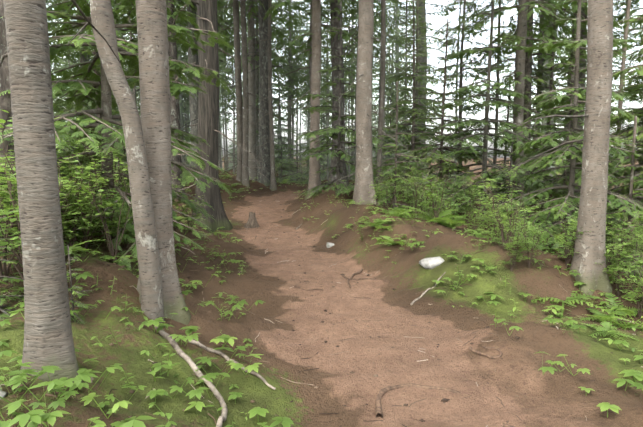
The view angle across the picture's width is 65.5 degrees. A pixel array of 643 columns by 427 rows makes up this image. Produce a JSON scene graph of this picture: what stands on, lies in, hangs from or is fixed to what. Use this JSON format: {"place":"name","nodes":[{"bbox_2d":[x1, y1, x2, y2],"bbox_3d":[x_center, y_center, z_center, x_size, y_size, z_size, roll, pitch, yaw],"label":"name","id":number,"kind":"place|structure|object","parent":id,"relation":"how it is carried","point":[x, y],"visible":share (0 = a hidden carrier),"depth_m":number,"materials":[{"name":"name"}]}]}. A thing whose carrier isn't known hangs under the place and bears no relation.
{"place":"outdoors","nodes":[
{"label":"outdoors","id":0,"kind":"place"},
{"bbox_2d":[0,157,642,426],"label":"ground","id":1,"kind":"structure","parent":0,"point":[557,398],"depth_m":4.03,"materials":[{"name":"soil"}]},
{"bbox_2d":[0,0,17,237],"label":"tree trunk","id":2,"kind":"object","parent":1,"relation":"on","point":[5,101],"visible":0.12,"depth_m":4.77,"materials":[{"name":"grey plant"}]},
{"bbox_2d":[0,216,23,319],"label":"tree","id":3,"kind":"object","parent":1,"relation":"on","point":[6,278],"visible":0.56,"depth_m":3.03,"materials":[{"name":"green plant"}]},
{"bbox_2d":[3,0,82,382],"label":"tree trunk","id":4,"kind":"object","parent":1,"relation":"on","point":[48,338],"visible":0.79,"depth_m":2.30,"materials":[{"name":"grey plant"}]},
{"bbox_2d":[0,0,120,66],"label":"dead twigs","id":5,"kind":"object","parent":4,"relation":"attached to","point":[81,29],"visible":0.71,"depth_m":2.80,"materials":[{"name":"wood"}]},
{"bbox_2d":[46,0,74,79],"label":"tree","id":6,"kind":"object","parent":1,"relation":"on","point":[50,1],"visible":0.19,"depth_m":25.30,"materials":[{"name":"green plant"}]},
{"bbox_2d":[51,60,70,169],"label":"tree","id":7,"kind":"object","parent":1,"relation":"on","point":[60,108],"visible":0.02,"depth_m":22.43,"materials":[{"name":"green plant"}]},
{"bbox_2d":[50,0,82,168],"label":"tree","id":8,"kind":"object","parent":1,"relation":"on","point":[63,62],"visible":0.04,"depth_m":36.38,"materials":[{"name":"green plant"}]},
{"bbox_2d":[66,245,96,323],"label":"tree","id":9,"kind":"object","parent":1,"relation":"on","point":[72,293],"visible":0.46,"depth_m":3.12,"materials":[{"name":"green plant"}]},
{"bbox_2d":[47,1,125,175],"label":"tree","id":10,"kind":"object","parent":1,"relation":"on","point":[85,59],"visible":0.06,"depth_m":29.87,"materials":[{"name":"green plant"}]},
{"bbox_2d":[54,0,121,175],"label":"tree","id":11,"kind":"object","parent":1,"relation":"on","point":[71,69],"visible":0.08,"depth_m":27.91,"materials":[{"name":"green plant"}]},
{"bbox_2d":[47,0,137,169],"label":"tree","id":12,"kind":"object","parent":1,"relation":"on","point":[84,31],"visible":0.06,"depth_m":22.07,"materials":[{"name":"green plant"}]},
{"bbox_2d":[57,4,139,191],"bbox_3d":[-5.839,-3.070,13.327,2.598,5.845,2.515,5,8,37],"label":"tree","id":13,"kind":"object","parent":1,"relation":"on","point":[115,111],"visible":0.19,"depth_m":13.25,"materials":[{"name":"green plant"}]},
{"bbox_2d":[0,0,233,268],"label":"tree","id":14,"kind":"object","parent":1,"relation":"on","point":[86,87],"visible":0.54,"depth_m":5.72,"materials":[{"name":"green plant"}]},
{"bbox_2d":[90,0,164,322],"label":"tree trunk","id":15,"kind":"object","parent":1,"relation":"on","point":[148,257],"visible":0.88,"depth_m":3.49,"materials":[{"name":"grey plant"}]},
{"bbox_2d":[70,0,230,168],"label":"tree","id":16,"kind":"object","parent":1,"relation":"on","point":[117,9],"visible":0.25,"depth_m":13.11,"materials":[{"name":"green plant"}]},
{"bbox_2d":[135,0,190,324],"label":"tree trunk","id":17,"kind":"object","parent":1,"relation":"on","point":[153,56],"visible":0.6,"depth_m":3.67,"materials":[{"name":"grey plant"}]},
{"bbox_2d":[137,0,195,199],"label":"tree","id":18,"kind":"object","parent":1,"relation":"on","point":[174,101],"visible":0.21,"depth_m":12.45,"materials":[{"name":"grey plant"}]},
{"bbox_2d":[176,0,189,162],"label":"tree","id":19,"kind":"object","parent":1,"relation":"on","point":[182,109],"visible":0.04,"depth_m":46.89,"materials":[{"name":"grey plant"}]},
{"bbox_2d":[183,54,189,164],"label":"tree","id":20,"kind":"object","parent":1,"relation":"on","point":[186,120],"visible":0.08,"depth_m":53.15,"materials":[{"name":"green plant"}]},
{"bbox_2d":[154,325,227,426],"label":"fallen branch","id":21,"kind":"object","parent":1,"relation":"on","point":[198,373],"visible":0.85,"depth_m":3.09,"materials":[{"name":"grey wood"}]},
{"bbox_2d":[175,0,230,167],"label":"tree","id":22,"kind":"object","parent":1,"relation":"on","point":[193,106],"visible":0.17,"depth_m":21.32,"materials":[{"name":"grey plant"}]},
{"bbox_2d":[192,0,232,233],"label":"tree trunk","id":23,"kind":"object","parent":1,"relation":"on","point":[208,109],"visible":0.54,"depth_m":9.34,"materials":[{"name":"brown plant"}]},
{"bbox_2d":[168,4,259,192],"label":"twigs","id":24,"kind":"object","parent":23,"relation":"attached to","point":[195,63],"visible":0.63,"depth_m":9.36,"materials":[{"name":"wood"}]},
{"bbox_2d":[219,30,232,168],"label":"tree","id":25,"kind":"object","parent":1,"relation":"on","point":[223,117],"visible":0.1,"depth_m":43.36,"materials":[{"name":"green plant"}]},
{"bbox_2d":[217,4,241,170],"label":"tree","id":26,"kind":"object","parent":1,"relation":"on","point":[224,99],"visible":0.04,"depth_m":46.62,"materials":[{"name":"green plant"}]},
{"bbox_2d":[188,339,275,389],"bbox_3d":[-0.613,1.004,3.355,0.710,0.225,0.043,3,8,27],"label":"fallen branch","id":27,"kind":"object","parent":1,"relation":"on","point":[211,350],"visible":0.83,"depth_m":3.37,"materials":[{"name":"grey wood"}]},
{"bbox_2d":[217,0,247,169],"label":"tree","id":28,"kind":"object","parent":1,"relation":"on","point":[221,56],"visible":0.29,"depth_m":26.28,"materials":[{"name":"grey plant"}]},
{"bbox_2d":[219,2,247,173],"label":"tree","id":29,"kind":"object","parent":1,"relation":"on","point":[232,108],"visible":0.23,"depth_m":35.72,"materials":[{"name":"green plant"}]},
{"bbox_2d":[217,0,272,181],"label":"tree","id":30,"kind":"object","parent":1,"relation":"on","point":[238,82],"visible":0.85,"depth_m":17.37,"materials":[{"name":"grey plant"}]},
{"bbox_2d":[220,0,278,186],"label":"tree","id":31,"kind":"object","parent":1,"relation":"on","point":[245,168],"visible":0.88,"depth_m":17.26,"materials":[{"name":"grey plant"}]},
{"bbox_2d":[244,212,259,227],"bbox_3d":[-1.523,0.172,10.991,0.392,0.439,0.372,0,7,2],"label":"stump","id":32,"kind":"object","parent":1,"relation":"on","point":[252,222],"visible":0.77,"depth_m":10.90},
{"bbox_2d":[217,0,300,180],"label":"tree","id":33,"kind":"object","parent":1,"relation":"on","point":[251,58],"visible":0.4,"depth_m":20.53,"materials":[{"name":"grey plant"}]},
{"bbox_2d":[218,0,303,170],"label":"tree","id":34,"kind":"object","parent":1,"relation":"on","point":[257,84],"visible":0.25,"depth_m":29.65,"materials":[{"name":"green plant"}]},
{"bbox_2d":[219,0,302,132],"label":"tree","id":35,"kind":"object","parent":1,"relation":"on","point":[284,67],"visible":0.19,"depth_m":32.94,"materials":[{"name":"green plant"}]},
{"bbox_2d":[219,0,304,186],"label":"tree","id":36,"kind":"object","parent":1,"relation":"on","point":[264,150],"visible":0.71,"depth_m":18.81,"materials":[{"name":"grey plant"}]},
{"bbox_2d":[239,0,304,190],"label":"tree","id":37,"kind":"object","parent":1,"relation":"on","point":[273,186],"visible":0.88,"depth_m":17.47,"materials":[{"name":"grey plant"}]},
{"bbox_2d":[272,51,298,178],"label":"tree","id":38,"kind":"object","parent":1,"relation":"on","point":[278,141],"visible":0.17,"depth_m":42.70,"materials":[{"name":"green plant"}]},
{"bbox_2d":[273,81,306,183],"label":"tree","id":39,"kind":"object","parent":1,"relation":"on","point":[280,149],"visible":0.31,"depth_m":30.05,"materials":[{"name":"green plant"}]},
{"bbox_2d":[272,1,308,182],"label":"tree","id":40,"kind":"object","parent":1,"relation":"on","point":[295,66],"visible":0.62,"depth_m":34.29,"materials":[{"name":"green plant"}]},
{"bbox_2d":[272,0,308,182],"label":"tree","id":41,"kind":"object","parent":1,"relation":"on","point":[297,88],"visible":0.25,"depth_m":38.68,"materials":[{"name":"green plant"}]},
{"bbox_2d":[272,0,309,176],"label":"tree","id":42,"kind":"object","parent":1,"relation":"on","point":[295,83],"visible":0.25,"depth_m":36.77,"materials":[{"name":"green plant"}]},
{"bbox_2d":[281,120,308,182],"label":"tree","id":43,"kind":"object","parent":1,"relation":"on","point":[297,168],"visible":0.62,"depth_m":26.64,"materials":[{"name":"green plant"}]},
{"bbox_2d":[285,0,309,171],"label":"tree","id":44,"kind":"object","parent":1,"relation":"on","point":[303,93],"visible":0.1,"depth_m":50.59,"materials":[{"name":"green plant"}]},
{"bbox_2d":[286,0,309,164],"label":"tree","id":45,"kind":"object","parent":1,"relation":"on","point":[297,118],"visible":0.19,"depth_m":53.22,"materials":[{"name":"green plant"}]},
{"bbox_2d":[263,0,358,156],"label":"tree","id":46,"kind":"object","parent":1,"relation":"on","point":[285,4],"visible":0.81,"depth_m":12.97,"materials":[{"name":"green plant"}]},
{"bbox_2d":[292,0,331,167],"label":"tree","id":47,"kind":"object","parent":1,"relation":"on","point":[323,63],"visible":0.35,"depth_m":30.76,"materials":[{"name":"green plant"}]},
{"bbox_2d":[305,0,322,199],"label":"tree trunk","id":48,"kind":"object","parent":1,"relation":"on","point":[315,178],"visible":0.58,"depth_m":12.71,"materials":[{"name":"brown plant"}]},
{"bbox_2d":[296,0,331,173],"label":"tree","id":49,"kind":"object","parent":1,"relation":"on","point":[310,61],"visible":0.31,"depth_m":20.78,"materials":[{"name":"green plant"}]},
{"bbox_2d":[299,104,330,183],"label":"tree","id":50,"kind":"object","parent":1,"relation":"on","point":[323,162],"visible":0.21,"depth_m":45.92,"materials":[{"name":"green plant"}]},
{"bbox_2d":[306,54,331,176],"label":"tree","id":51,"kind":"object","parent":1,"relation":"on","point":[323,137],"visible":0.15,"depth_m":50.68,"materials":[{"name":"green plant"}]},
{"bbox_2d":[0,109,642,318],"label":"shrubs","id":52,"kind":"object","parent":1,"relation":"on","point":[73,204],"visible":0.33,"depth_m":5.59,"materials":[{"name":"green plant"}]},
{"bbox_2d":[0,165,642,426],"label":"plants","id":53,"kind":"object","parent":1,"relation":"on","point":[84,374],"visible":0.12,"depth_m":3.27,"materials":[{"name":"green plant"}]},
{"bbox_2d":[0,191,642,426],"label":"litter twigs","id":54,"kind":"object","parent":1,"relation":"on","point":[444,400],"visible":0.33,"depth_m":3.90,"materials":[{"name":"wood"}]},
{"bbox_2d":[320,7,331,175],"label":"tree","id":55,"kind":"object","parent":1,"relation":"on","point":[326,118],"visible":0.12,"depth_m":48.03,"materials":[{"name":"green plant"}]},
{"bbox_2d":[307,2,347,179],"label":"tree","id":56,"kind":"object","parent":1,"relation":"on","point":[329,53],"visible":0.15,"depth_m":41.23,"materials":[{"name":"grey plant"}]},
{"bbox_2d":[301,0,356,182],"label":"tree","id":57,"kind":"object","parent":1,"relation":"on","point":[335,45],"visible":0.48,"depth_m":14.71,"materials":[{"name":"brown plant"}]},
{"bbox_2d":[295,0,384,198],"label":"tree","id":58,"kind":"object","parent":1,"relation":"on","point":[338,128],"visible":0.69,"depth_m":11.39,"materials":[{"name":"green plant"}]},
{"bbox_2d":[329,6,357,179],"bbox_3d":[1.817,-7.494,31.864,2.900,14.118,2.685,0,7,-4],"label":"tree","id":59,"kind":"object","parent":1,"relation":"on","point":[350,81],"visible":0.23,"depth_m":31.97,"materials":[{"name":"green plant"}]},
{"bbox_2d":[330,0,375,177],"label":"tree","id":60,"kind":"object","parent":1,"relation":"on","point":[351,77],"visible":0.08,"depth_m":38.67,"materials":[{"name":"green plant"}]},
{"bbox_2d":[64,163,642,344],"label":"ferns","id":61,"kind":"object","parent":1,"relation":"on","point":[378,225],"visible":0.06,"depth_m":5.39,"materials":[{"name":"green plant"}]},
{"bbox_2d":[326,0,389,179],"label":"tree","id":62,"kind":"object","parent":1,"relation":"on","point":[356,44],"visible":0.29,"depth_m":28.27,"materials":[{"name":"green plant"}]},
{"bbox_2d":[352,0,379,205],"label":"tree trunk","id":63,"kind":"object","parent":1,"relation":"on","point":[364,180],"visible":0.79,"depth_m":10.45,"materials":[{"name":"grey plant"}]},
{"bbox_2d":[342,0,395,179],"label":"tree","id":64,"kind":"object","parent":1,"relation":"on","point":[356,28],"visible":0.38,"depth_m":20.69,"materials":[{"name":"green plant"}]},
{"bbox_2d":[327,29,414,188],"bbox_3d":[1.032,-11.042,9.521,5.613,20.862,5.017,0,7,-3],"label":"tree","id":65,"kind":"object","parent":1,"relation":"on","point":[353,82],"visible":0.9,"depth_m":10.50,"materials":[{"name":"green plant"}]},
{"bbox_2d":[348,0,407,187],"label":"tree","id":66,"kind":"object","parent":1,"relation":"on","point":[382,75],"visible":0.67,"depth_m":15.43,"materials":[{"name":"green plant"}]},
{"bbox_2d":[372,23,399,180],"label":"tree","id":67,"kind":"object","parent":1,"relation":"on","point":[387,121],"visible":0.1,"depth_m":34.49,"materials":[{"name":"green plant"}]},
{"bbox_2d":[372,88,404,188],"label":"tree","id":68,"kind":"object","parent":1,"relation":"on","point":[388,156],"visible":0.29,"depth_m":30.09,"materials":[{"name":"green plant"}]},
{"bbox_2d":[372,0,405,177],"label":"tree","id":69,"kind":"object","parent":1,"relation":"on","point":[389,41],"visible":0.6,"depth_m":32.76,"materials":[{"name":"green plant"}]},
{"bbox_2d":[372,1,412,153],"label":"tree","id":70,"kind":"object","parent":1,"relation":"on","point":[392,72],"visible":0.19,"depth_m":52.53,"materials":[{"name":"green plant"}]},
{"bbox_2d":[373,81,423,209],"bbox_3d":[1.520,-1.293,11.217,1.594,3.237,1.591,1,7,12],"label":"tree","id":71,"kind":"object","parent":1,"relation":"on","point":[395,144],"visible":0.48,"depth_m":11.03,"materials":[{"name":"green plant"}]},
{"bbox_2d":[373,0,425,174],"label":"tree","id":72,"kind":"object","parent":1,"relation":"on","point":[396,48],"visible":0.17,"depth_m":47.19,"materials":[{"name":"green plant"}]},
{"bbox_2d":[388,0,424,186],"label":"tree","id":73,"kind":"object","parent":1,"relation":"on","point":[406,17],"visible":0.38,"depth_m":32.81,"materials":[{"name":"green plant"}]},
{"bbox_2d":[385,0,447,183],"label":"tree","id":74,"kind":"object","parent":1,"relation":"on","point":[425,30],"visible":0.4,"depth_m":27.47,"materials":[{"name":"green plant"}]},
{"bbox_2d":[372,0,461,198],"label":"tree","id":75,"kind":"object","parent":1,"relation":"on","point":[412,111],"visible":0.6,"depth_m":19.54,"materials":[{"name":"green plant"}]},
{"bbox_2d":[375,383,459,417],"bbox_3d":[0.571,1.214,3.333,0.680,0.055,0.302,-4,8,-28],"label":"stick","id":76,"kind":"object","parent":1,"relation":"on","point":[380,394],"visible":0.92,"depth_m":3.39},
{"bbox_2d":[386,0,457,141],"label":"tree","id":77,"kind":"object","parent":1,"relation":"on","point":[427,39],"visible":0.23,"depth_m":36.37,"materials":[{"name":"green plant"}]},
{"bbox_2d":[415,0,430,185],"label":"tree trunk","id":78,"kind":"object","parent":1,"relation":"on","point":[421,58],"visible":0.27,"depth_m":35.72,"materials":[{"name":"brown plant"}]},
{"bbox_2d":[419,257,444,268],"bbox_3d":[1.331,0.604,6.027,0.309,0.168,0.235,-6,14,21],"label":"rock","id":79,"kind":"object","parent":1,"relation":"on","point":[430,263],"visible":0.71,"depth_m":5.96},
{"bbox_2d":[406,18,488,215],"bbox_3d":[3.450,-2.465,13.747,2.400,5.547,2.324,0,7,-4],"label":"tree","id":80,"kind":"object","parent":1,"relation":"on","point":[440,166],"visible":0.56,"depth_m":13.60,"materials":[{"name":"green plant"}]},
{"bbox_2d":[435,0,481,188],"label":"tree","id":81,"kind":"object","parent":1,"relation":"on","point":[459,37],"visible":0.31,"depth_m":36.45,"materials":[{"name":"green plant"}]},
{"bbox_2d":[425,0,502,187],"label":"tree","id":82,"kind":"object","parent":1,"relation":"on","point":[461,65],"visible":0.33,"depth_m":22.99,"materials":[{"name":"green plant"}]},
{"bbox_2d":[468,346,502,358],"bbox_3d":[1.277,1.073,3.912,0.117,0.071,0.275,-5,8,-35],"label":"twig","id":83,"kind":"object","parent":1,"relation":"on","point":[470,348],"visible":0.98,"depth_m":3.87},
{"bbox_2d":[425,0,551,236],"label":"tree","id":84,"kind":"object","parent":1,"relation":"on","point":[486,120],"visible":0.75,"depth_m":12.53,"materials":[{"name":"green plant"}]},
{"bbox_2d":[480,0,513,191],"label":"tree","id":85,"kind":"object","parent":1,"relation":"on","point":[496,114],"visible":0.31,"depth_m":19.64,"materials":[{"name":"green plant"}]},
{"bbox_2d":[476,83,539,213],"bbox_3d":[6.107,-1.812,16.251,2.279,5.157,2.206,2,7,15],"label":"tree","id":86,"kind":"object","parent":1,"relation":"on","point":[506,161],"visible":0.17,"depth_m":16.14,"materials":[{"name":"green plant"}]},
{"bbox_2d":[485,136,538,228],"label":"tree","id":87,"kind":"object","parent":1,"relation":"on","point":[510,163],"visible":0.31,"depth_m":12.09,"materials":[{"name":"green plant"}]},
{"bbox_2d":[444,0,587,213],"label":"tree","id":88,"kind":"object","parent":1,"relation":"on","point":[529,62],"visible":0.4,"depth_m":17.27,"materials":[{"name":"green plant"}]},
{"bbox_2d":[461,0,574,183],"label":"tree","id":89,"kind":"object","parent":1,"relation":"on","point":[509,79],"visible":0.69,"depth_m":13.27,"materials":[{"name":"green plant"}]},
{"bbox_2d":[493,25,542,181],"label":"tree","id":90,"kind":"object","parent":1,"relation":"on","point":[505,111],"visible":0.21,"depth_m":47.63,"materials":[{"name":"green plant"}]},
{"bbox_2d":[509,0,527,220],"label":"tree trunk","id":91,"kind":"object","parent":1,"relation":"on","point":[520,55],"visible":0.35,"depth_m":13.23,"materials":[{"name":"brown plant"}]},
{"bbox_2d":[491,8,584,209],"bbox_3d":[8.141,-4.130,18.085,4.116,8.842,3.854,2,7,13],"label":"tree","id":92,"kind":"object","parent":1,"relation":"on","point":[550,87],"visible":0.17,"depth_m":17.84,"materials":[{"name":"green plant"}]},
{"bbox_2d":[511,1,571,191],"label":"tree","id":93,"kind":"object","parent":1,"relation":"on","point":[542,59],"visible":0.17,"depth_m":19.30,"materials":[{"name":"green plant"}]},
{"bbox_2d":[540,8,558,184],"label":"tree trunk","id":94,"kind":"object","parent":1,"relation":"on","point":[545,63],"visible":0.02,"depth_m":46.74,"materials":[{"name":"brown plant"}]},
{"bbox_2d":[525,16,611,224],"bbox_3d":[6.977,-2.285,13.875,2.640,6.196,2.556,0,7,1],"label":"tree","id":95,"kind":"object","parent":1,"relation":"on","point":[550,181],"visible":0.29,"depth_m":13.80,"materials":[{"name":"green plant"}]},
{"bbox_2d":[495,0,642,254],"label":"tree","id":96,"kind":"object","parent":1,"relation":"on","point":[572,209],"visible":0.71,"depth_m":9.96,"materials":[{"name":"green plant"}]},
{"bbox_2d":[537,0,613,193],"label":"tree","id":97,"kind":"object","parent":1,"relation":"on","point":[573,32],"visible":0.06,"depth_m":19.16,"materials":[{"name":"green plant"}]},
{"bbox_2d":[567,0,586,195],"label":"tree trunk","id":98,"kind":"object","parent":1,"relation":"on","point":[583,75],"visible":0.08,"depth_m":19.07,"materials":[{"name":"brown plant"}]},
{"bbox_2d":[534,0,641,98],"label":"tree","id":99,"kind":"object","parent":1,"relation":"on","point":[614,3],"visible":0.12,"depth_m":18.97,"materials":[{"name":"green plant"}]},
{"bbox_2d":[570,0,612,295],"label":"tree trunk","id":100,"kind":"object","parent":1,"relation":"on","point":[589,247],"visible":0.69,"depth_m":5.48,"materials":[{"name":"grey plant"}]},
{"bbox_2d":[495,114,588,175],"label":"dead twigs","id":101,"kind":"object","parent":100,"relation":"attached to","point":[570,116],"visible":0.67,"depth_m":5.48,"materials":[{"name":"wood"}]},
{"bbox_2d":[564,0,640,122],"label":"tree","id":102,"kind":"object","parent":1,"relation":"on","point":[615,70],"visible":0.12,"depth_m":39.03,"materials":[{"name":"green plant"}]},
{"bbox_2d":[575,15,642,227],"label":"tree","id":103,"kind":"object","parent":1,"relation":"on","point":[629,127],"visible":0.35,"depth_m":12.00,"materials":[{"name":"green plant"}]},
{"bbox_2d":[576,2,642,243],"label":"tree","id":104,"kind":"object","parent":1,"relation":"on","point":[612,164],"visible":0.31,"depth_m":11.53,"materials":[{"name":"green plant"}]},
{"bbox_2d":[582,0,642,199],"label":"tree","id":105,"kind":"object","parent":1,"relation":"on","point":[621,18],"visible":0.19,"depth_m":17.08,"materials":[{"name":"green plant"}]},
{"bbox_2d":[606,116,642,267],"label":"tree","id":106,"kind":"object","parent":1,"relation":"on","point":[632,165],"visible":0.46,"depth_m":9.65,"materials":[{"name":"green plant"}]},
{"bbox_2d":[608,30,642,221],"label":"tree","id":107,"kind":"object","parent":1,"relation":"on","point":[632,73],"visible":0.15,"depth_m":13.43,"materials":[{"name":"green plant"}]},
{"bbox_2d":[610,0,642,207],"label":"tree","id":108,"kind":"object","parent":1,"relation":"on","point":[623,63],"visible":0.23,"depth_m":15.79,"materials":[{"name":"green plant"}]},
{"bbox_2d":[610,1,642,176],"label":"tree","id":109,"kind":"object","parent":1,"relation":"on","point":[629,34],"visible":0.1,"depth_m":64.97,"materials":[{"name":"green plant"}]},
{"bbox_2d":[616,171,642,280],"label":"tree","id":110,"kind":"object","parent":1,"relation":"on","point":[641,227],"visible":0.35,"depth_m":6.53,"materials":[{"name":"green plant"}]},
{"bbox_2d":[46,0,642,157],"label":"sky","id":111,"kind":"structure","parent":0,"point":[439,21],"materials":[{"name":"white"}]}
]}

